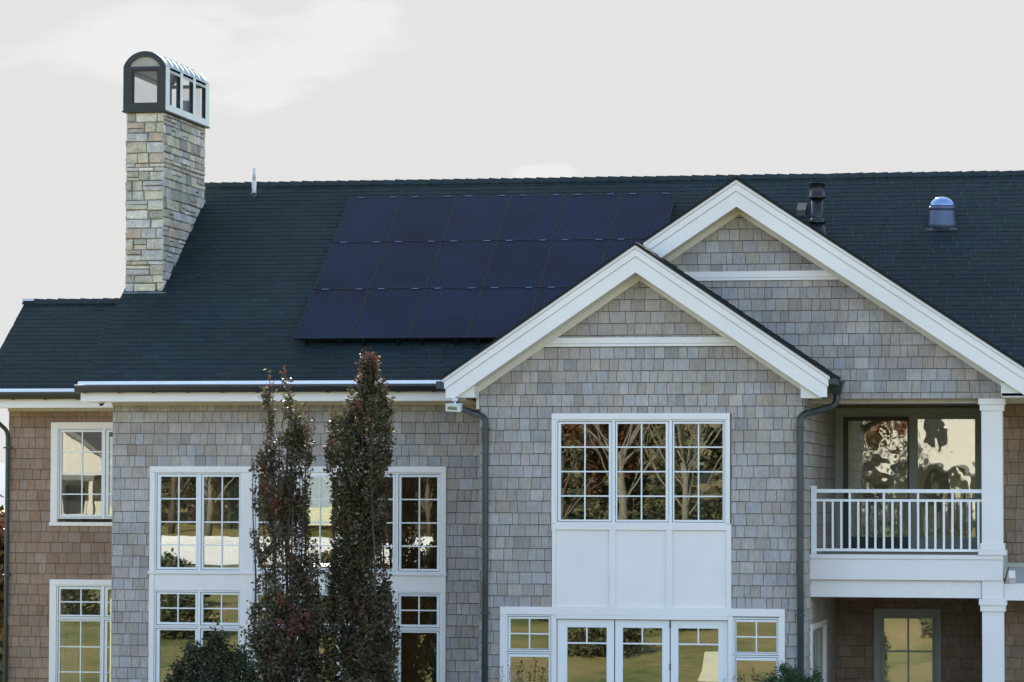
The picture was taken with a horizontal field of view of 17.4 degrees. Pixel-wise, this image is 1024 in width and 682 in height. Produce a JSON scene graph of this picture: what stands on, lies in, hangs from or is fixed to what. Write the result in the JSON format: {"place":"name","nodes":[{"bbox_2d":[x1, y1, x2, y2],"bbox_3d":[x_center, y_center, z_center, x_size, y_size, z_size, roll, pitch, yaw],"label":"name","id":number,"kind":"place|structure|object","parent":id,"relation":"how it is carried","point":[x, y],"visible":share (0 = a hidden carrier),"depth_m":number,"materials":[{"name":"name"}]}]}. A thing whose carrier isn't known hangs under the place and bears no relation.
{"place":"outdoors","nodes":[
{"label":"outdoors","id":0,"kind":"place"},
{"bbox_2d":[0,457,331,507],"bbox_3d":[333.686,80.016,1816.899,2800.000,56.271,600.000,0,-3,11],"label":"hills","id":1,"kind":"structure","parent":0,"point":[325,492],"depth_m":1727.26,"materials":[{"name":"white"}]},
{"bbox_2d":[0,506,331,681],"bbox_3d":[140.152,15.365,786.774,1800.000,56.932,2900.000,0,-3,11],"label":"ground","id":2,"kind":"structure","parent":0,"point":[313,514],"depth_m":1037.14,"materials":[{"name":"green plant"}]},
{"bbox_2d":[0,505,3,681],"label":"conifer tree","id":3,"kind":"object","parent":2,"relation":"on","point":[1,642],"visible":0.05,"depth_m":112.93,"materials":[{"name":"green plant"}]},
{"bbox_2d":[0,494,4,666],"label":"autumn tree","id":4,"kind":"object","parent":2,"relation":"on","point":[2,536],"visible":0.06,"depth_m":77.20,"materials":[{"name":"red plant"}]},
{"bbox_2d":[164,623,262,681],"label":"evergreen shrub","id":5,"kind":"object","parent":2,"relation":"on","point":[222,657],"visible":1,"depth_m":47.36,"materials":[{"name":"green plant"}]},
{"bbox_2d":[758,658,824,681],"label":"green shrub","id":6,"kind":"object","parent":2,"relation":"on","point":[787,676],"visible":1,"depth_m":47.66,"materials":[{"name":"green plant"}]},
{"bbox_2d":[490,664,527,681],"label":"ornamental grass","id":7,"kind":"object","parent":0,"point":[513,678],"depth_m":48.70,"materials":[{"name":"beige plant"}]},
{"bbox_2d":[0,51,1023,681],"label":"house","id":8,"kind":"structure","parent":0,"point":[750,427],"depth_m":52.48,"materials":[{"name":"grey wood"}]},
{"bbox_2d":[65,432,81,521],"bbox_3d":[-7.430,2.641,56.634,0.280,2.250,0.076,0,-3,11],"label":"curtain","id":9,"kind":"object","parent":8,"relation":"hanging from","point":[73,465],"visible":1,"depth_m":56.65,"materials":[{"name":"fabric"}]},
{"bbox_2d":[63,589,84,681],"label":"curtain","id":10,"kind":"object","parent":8,"relation":"hanging from","point":[71,638],"visible":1,"depth_m":56.52,"materials":[{"name":"fabric"}]},
{"bbox_2d":[56,618,102,681],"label":"window","id":11,"kind":"structure","parent":8,"relation":"in","point":[58,635],"depth_m":56.15,"materials":[{"name":"white wood"}]},
{"bbox_2d":[57,585,102,617],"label":"window","id":12,"kind":"structure","parent":8,"relation":"in","point":[59,589],"depth_m":56.16,"materials":[{"name":"white wood"}]},
{"bbox_2d":[58,428,103,518],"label":"window","id":13,"kind":"structure","parent":8,"relation":"in","point":[60,430],"depth_m":56.27,"materials":[{"name":"white wood"}]},
{"bbox_2d":[97,589,109,681],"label":"curtain","id":14,"kind":"object","parent":8,"relation":"hanging from","point":[98,649],"visible":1,"depth_m":56.43,"materials":[{"name":"fabric"}]},
{"bbox_2d":[102,618,110,681],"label":"window","id":15,"kind":"structure","parent":8,"relation":"in","point":[105,622],"depth_m":56.04,"materials":[{"name":"white wood"}]},
{"bbox_2d":[103,585,110,617],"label":"window","id":16,"kind":"structure","parent":8,"relation":"in","point":[106,588],"depth_m":56.07,"materials":[{"name":"white wood"}]},
{"bbox_2d":[103,428,112,518],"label":"window","id":17,"kind":"structure","parent":8,"relation":"in","point":[107,431],"depth_m":56.18,"materials":[{"name":"white wood"}]},
{"bbox_2d":[154,590,198,626],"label":"window","id":18,"kind":"structure","parent":8,"relation":"in","point":[157,593],"depth_m":52.75,"materials":[{"name":"white wood"}]},
{"bbox_2d":[154,626,198,681],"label":"window","id":19,"kind":"structure","parent":8,"relation":"in","point":[157,629],"depth_m":52.76,"materials":[{"name":"white wood"}]},
{"bbox_2d":[155,472,199,570],"bbox_3d":[-5.280,2.859,52.844,0.728,1.560,0.122,0,-3,11],"label":"window","id":20,"kind":"structure","parent":8,"relation":"in","point":[158,475],"depth_m":52.83,"materials":[{"name":"white wood"}]},
{"bbox_2d":[199,590,240,626],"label":"window","id":21,"kind":"structure","parent":8,"relation":"in","point":[201,592],"depth_m":52.62,"materials":[{"name":"white wood"}]},
{"bbox_2d":[199,627,240,673],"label":"window","id":22,"kind":"structure","parent":8,"relation":"in","point":[201,631],"depth_m":52.58,"materials":[{"name":"white wood"}]},
{"bbox_2d":[199,472,241,571],"bbox_3d":[-4.585,2.855,52.714,0.685,1.560,0.122,0,-3,11],"label":"window","id":23,"kind":"structure","parent":8,"relation":"in","point":[202,521],"depth_m":52.68,"materials":[{"name":"white wood"}]},
{"bbox_2d":[223,477,238,567],"bbox_3d":[-4.436,2.876,53.059,0.320,1.570,0.081,0,-3,11],"label":"curtain","id":24,"kind":"object","parent":8,"relation":"hanging from","point":[230,530],"visible":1,"depth_m":53.06,"materials":[{"name":"fabric"}]},
{"bbox_2d":[250,168,257,196],"bbox_3d":[-4.427,-2.659,57.340,0.170,0.613,0.167,0,-3,11],"label":"vent pipe","id":25,"kind":"object","parent":8,"relation":"attached to","point":[253,194],"visible":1,"depth_m":57.31,"materials":[{"name":"white plastic"}]},
{"bbox_2d":[253,591,296,627],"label":"window","id":26,"kind":"structure","parent":8,"relation":"in","point":[253,591],"depth_m":52.50,"materials":[{"name":"white wood"}]},
{"bbox_2d":[253,472,297,571],"bbox_3d":[-3.707,2.850,52.549,0.713,1.560,0.122,0,-3,11],"label":"window","id":27,"kind":"structure","parent":8,"relation":"in","point":[256,519],"depth_m":52.56,"materials":[{"name":"white wood"}]},
{"bbox_2d":[300,591,328,626],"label":"window","id":28,"kind":"structure","parent":8,"relation":"in","point":[322,592],"depth_m":52.33,"materials":[{"name":"white wood"}]},
{"bbox_2d":[297,473,340,571],"bbox_3d":[-3.007,2.846,52.418,0.710,1.560,0.122,0,-3,11],"label":"window","id":29,"kind":"structure","parent":8,"relation":"in","point":[320,476],"depth_m":52.39,"materials":[{"name":"white wood"}]},
{"bbox_2d":[297,629,340,681],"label":"window","id":30,"kind":"structure","parent":8,"relation":"in","point":[327,629],"depth_m":52.23,"materials":[{"name":"white wood"}]},
{"bbox_2d":[294,289,368,345],"bbox_3d":[-2.868,-0.384,53.343,0.920,0.149,1.509,0,32,11],"label":"solar panel","id":31,"kind":"object","parent":8,"relation":"attached to","point":[331,314],"visible":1,"depth_m":53.27,"materials":[{"name":"glass"}]},
{"bbox_2d":[314,242,385,289],"bbox_3d":[-2.634,-1.180,54.615,0.920,0.149,1.509,0,32,11],"label":"solar panel","id":32,"kind":"object","parent":8,"relation":"attached to","point":[346,265],"visible":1,"depth_m":54.56,"materials":[{"name":"glass"}]},
{"bbox_2d":[332,197,402,242],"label":"solar panel","id":33,"kind":"object","parent":8,"relation":"attached to","point":[364,220],"visible":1,"depth_m":55.84,"materials":[{"name":"glass"}]},
{"bbox_2d":[357,592,395,628],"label":"window","id":34,"kind":"structure","parent":8,"relation":"in","point":[393,594],"depth_m":52.10,"materials":[{"name":"white wood"}]},
{"bbox_2d":[370,473,396,572],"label":"window","id":35,"kind":"structure","parent":8,"relation":"in","point":[394,570],"depth_m":52.15,"materials":[{"name":"white wood"}]},
{"bbox_2d":[351,288,424,345],"bbox_3d":[-1.955,-0.389,53.172,0.920,0.149,1.509,0,32,11],"label":"solar panel","id":36,"kind":"object","parent":8,"relation":"attached to","point":[388,314],"visible":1,"depth_m":53.10,"materials":[{"name":"glass"}]},
{"bbox_2d":[370,241,441,288],"bbox_3d":[-1.722,-1.185,54.444,0.920,0.149,1.509,0,32,11],"label":"solar panel","id":37,"kind":"object","parent":8,"relation":"attached to","point":[405,265],"visible":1,"depth_m":54.40,"materials":[{"name":"glass"}]},
{"bbox_2d":[396,592,440,628],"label":"window","id":38,"kind":"structure","parent":8,"relation":"in","point":[399,595],"depth_m":52.02,"materials":[{"name":"white wood"}]},
{"bbox_2d":[396,629,440,681],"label":"window","id":39,"kind":"structure","parent":8,"relation":"in","point":[438,631],"depth_m":51.97,"materials":[{"name":"white wood"}]},
{"bbox_2d":[397,473,441,572],"bbox_3d":[-1.437,2.836,52.123,0.714,1.560,0.122,0,-3,11],"label":"window","id":40,"kind":"structure","parent":8,"relation":"in","point":[399,477],"depth_m":52.08,"materials":[{"name":"white wood"}]},
{"bbox_2d":[387,196,456,241],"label":"solar panel","id":41,"kind":"object","parent":8,"relation":"attached to","point":[421,219],"visible":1,"depth_m":55.67,"materials":[{"name":"glass"}]},
{"bbox_2d":[429,596,436,681],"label":"curtain","id":42,"kind":"object","parent":8,"relation":"hanging from","point":[432,644],"visible":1,"depth_m":52.37,"materials":[{"name":"fabric"}]},
{"bbox_2d":[409,288,481,344],"bbox_3d":[-1.043,-0.395,53.001,0.920,0.149,1.509,0,32,11],"label":"solar panel","id":43,"kind":"object","parent":8,"relation":"attached to","point":[445,313],"visible":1,"depth_m":52.93,"materials":[{"name":"glass"}]},
{"bbox_2d":[445,398,462,411],"bbox_3d":[-0.857,0.949,49.500,0.226,0.209,0.250,0,-3,11],"label":"floodlight","id":44,"kind":"object","parent":8,"relation":"attached to","point":[455,407],"visible":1,"depth_m":49.41,"materials":[{"name":"white glass"}]},
{"bbox_2d":[426,240,496,288],"bbox_3d":[-0.809,-1.191,54.273,0.920,0.149,1.509,0,32,11],"label":"solar panel","id":45,"kind":"object","parent":8,"relation":"attached to","point":[461,264],"visible":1,"depth_m":54.23,"materials":[{"name":"glass"}]},
{"bbox_2d":[442,195,510,241],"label":"solar panel","id":46,"kind":"object","parent":8,"relation":"attached to","point":[476,218],"visible":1,"depth_m":55.50,"materials":[{"name":"glass"}]},
{"bbox_2d":[467,287,538,344],"bbox_3d":[-0.130,-0.400,52.830,0.920,0.149,1.509,0,32,11],"label":"solar panel","id":47,"kind":"object","parent":8,"relation":"attached to","point":[498,312],"visible":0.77,"depth_m":52.85,"materials":[{"name":"glass"}]},
{"bbox_2d":[483,240,552,287],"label":"solar panel","id":48,"kind":"object","parent":8,"relation":"attached to","point":[517,264],"visible":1,"depth_m":54.05,"materials":[{"name":"glass"}]},
{"bbox_2d":[506,614,551,650],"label":"window","id":49,"kind":"structure","parent":8,"relation":"in","point":[508,616],"depth_m":49.69,"materials":[{"name":"white wood"}]},
{"bbox_2d":[506,651,551,681],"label":"window","id":50,"kind":"structure","parent":8,"relation":"in","point":[508,653],"depth_m":49.65,"materials":[{"name":"white wood"}]},
{"bbox_2d":[498,194,565,240],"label":"solar panel","id":51,"kind":"object","parent":8,"relation":"attached to","point":[532,218],"visible":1,"depth_m":55.32,"materials":[{"name":"glass"}]},
{"bbox_2d":[533,287,567,311],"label":"solar panel","id":52,"kind":"object","parent":8,"relation":"attached to","point":[545,295],"visible":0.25,"depth_m":53.11,"materials":[{"name":"glass"}]},
{"bbox_2d":[540,239,608,287],"bbox_3d":[1.016,-1.201,53.930,0.920,0.149,1.509,0,32,11],"label":"solar panel","id":53,"kind":"object","parent":8,"relation":"attached to","point":[569,263],"visible":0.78,"depth_m":53.96,"materials":[{"name":"glass"}]},
{"bbox_2d":[556,420,613,523],"bbox_3d":[1.090,1.941,49.653,0.867,1.542,0.122,0,-3,11],"label":"window","id":54,"kind":"structure","parent":8,"relation":"in","point":[558,424],"depth_m":49.63,"materials":[{"name":"white wood"}]},
{"bbox_2d":[557,619,614,681],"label":"french door","id":55,"kind":"structure","parent":8,"relation":"in","point":[562,624],"depth_m":49.54,"materials":[{"name":"white wood"}]},
{"bbox_2d":[553,194,620,239],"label":"solar panel","id":56,"kind":"object","parent":8,"relation":"attached to","point":[587,217],"visible":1,"depth_m":55.16,"materials":[{"name":"glass"}]},
{"bbox_2d":[603,239,643,262],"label":"solar panel","id":57,"kind":"object","parent":8,"relation":"attached to","point":[615,247],"visible":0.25,"depth_m":54.23,"materials":[{"name":"glass"}]},
{"bbox_2d":[613,419,670,523],"bbox_3d":[1.935,1.936,49.495,0.852,1.542,0.122,0,-3,11],"label":"window","id":58,"kind":"structure","parent":8,"relation":"in","point":[668,424],"depth_m":49.46,"materials":[{"name":"white wood"}]},
{"bbox_2d":[609,193,675,239],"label":"solar panel","id":59,"kind":"object","parent":8,"relation":"attached to","point":[640,216],"visible":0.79,"depth_m":55.03,"materials":[{"name":"glass"}]},
{"bbox_2d":[615,620,669,681],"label":"french door","id":60,"kind":"structure","parent":8,"relation":"in","point":[619,624],"depth_m":49.36,"materials":[{"name":"white wood"}]},
{"bbox_2d":[670,419,725,523],"bbox_3d":[2.758,1.931,49.340,0.823,1.542,0.122,0,-3,11],"label":"window","id":61,"kind":"structure","parent":8,"relation":"in","point":[672,441],"depth_m":49.31,"materials":[{"name":"white wood"}]},
{"bbox_2d":[669,620,727,681],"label":"french door","id":62,"kind":"structure","parent":8,"relation":"in","point":[722,626],"depth_m":49.20,"materials":[{"name":"white wood"}]},
{"bbox_2d":[698,651,717,681],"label":"floor lamp","id":63,"kind":"object","parent":8,"relation":"in","point":[709,672],"visible":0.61,"depth_m":51.24,"materials":[{"name":"beige fabric"}]},
{"bbox_2d":[733,617,778,654],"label":"window","id":64,"kind":"structure","parent":8,"relation":"in","point":[735,619],"depth_m":49.04,"materials":[{"name":"white wood"}]},
{"bbox_2d":[733,655,778,681],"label":"window","id":65,"kind":"structure","parent":8,"relation":"in","point":[735,657],"depth_m":49.03,"materials":[{"name":"white wood"}]},
{"bbox_2d":[796,203,806,215],"bbox_3d":[4.761,-2.158,54.886,0.150,0.250,0.264,0,-3,11],"label":"roof vent","id":66,"kind":"object","parent":8,"relation":"attached to","point":[801,209],"visible":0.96,"depth_m":54.77,"materials":[{"name":"grey metal"}]},
{"bbox_2d":[813,626,822,681],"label":"window","id":67,"kind":"structure","parent":8,"relation":"in","point":[817,633],"depth_m":51.50,"materials":[{"name":"white glass"}]},
{"bbox_2d":[809,182,827,235],"bbox_3d":[4.946,-2.018,54.114,0.470,1.095,0.470,0,-3,11],"label":"flue pipe","id":68,"kind":"object","parent":8,"relation":"attached to","point":[817,197],"visible":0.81,"depth_m":54.03,"materials":[{"name":"black metal"}]},
{"bbox_2d":[880,614,935,681],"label":"window","id":69,"kind":"structure","parent":8,"relation":"in","point":[882,616],"depth_m":53.79,"materials":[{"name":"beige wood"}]},
{"bbox_2d":[841,414,977,548],"bbox_3d":[6.418,2.281,53.909,2.188,2.195,0.130,0,-3,11],"label":"sliding door","id":70,"kind":"structure","parent":8,"relation":"in","point":[912,419],"depth_m":53.89,"materials":[{"name":"grey metal"}]},
{"bbox_2d":[925,197,957,230],"bbox_3d":[6.966,-2.058,54.093,0.520,0.563,0.487,0,-3,11],"label":"tubular skylight","id":71,"kind":"object","parent":8,"relation":"attached to","point":[942,216],"visible":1,"depth_m":53.91,"materials":[{"name":"blue plastic"}]},
{"bbox_2d":[0,0,1023,462],"label":"sky","id":72,"kind":"structure","parent":0,"point":[300,90],"materials":[{"name":"white"}]},
{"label":"patio","id":73,"kind":"structure","parent":0,"visible":0},
{"bbox_2d":[239,365,335,681],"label":"columnar tree","id":74,"kind":"object","parent":73,"relation":"on","point":[274,639],"visible":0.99,"depth_m":48.60,"materials":[{"name":"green plant"}]},
{"bbox_2d":[321,347,402,681],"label":"columnar tree","id":75,"kind":"object","parent":73,"relation":"on","point":[361,515],"visible":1,"depth_m":48.51,"materials":[{"name":"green plant"}]}
]}

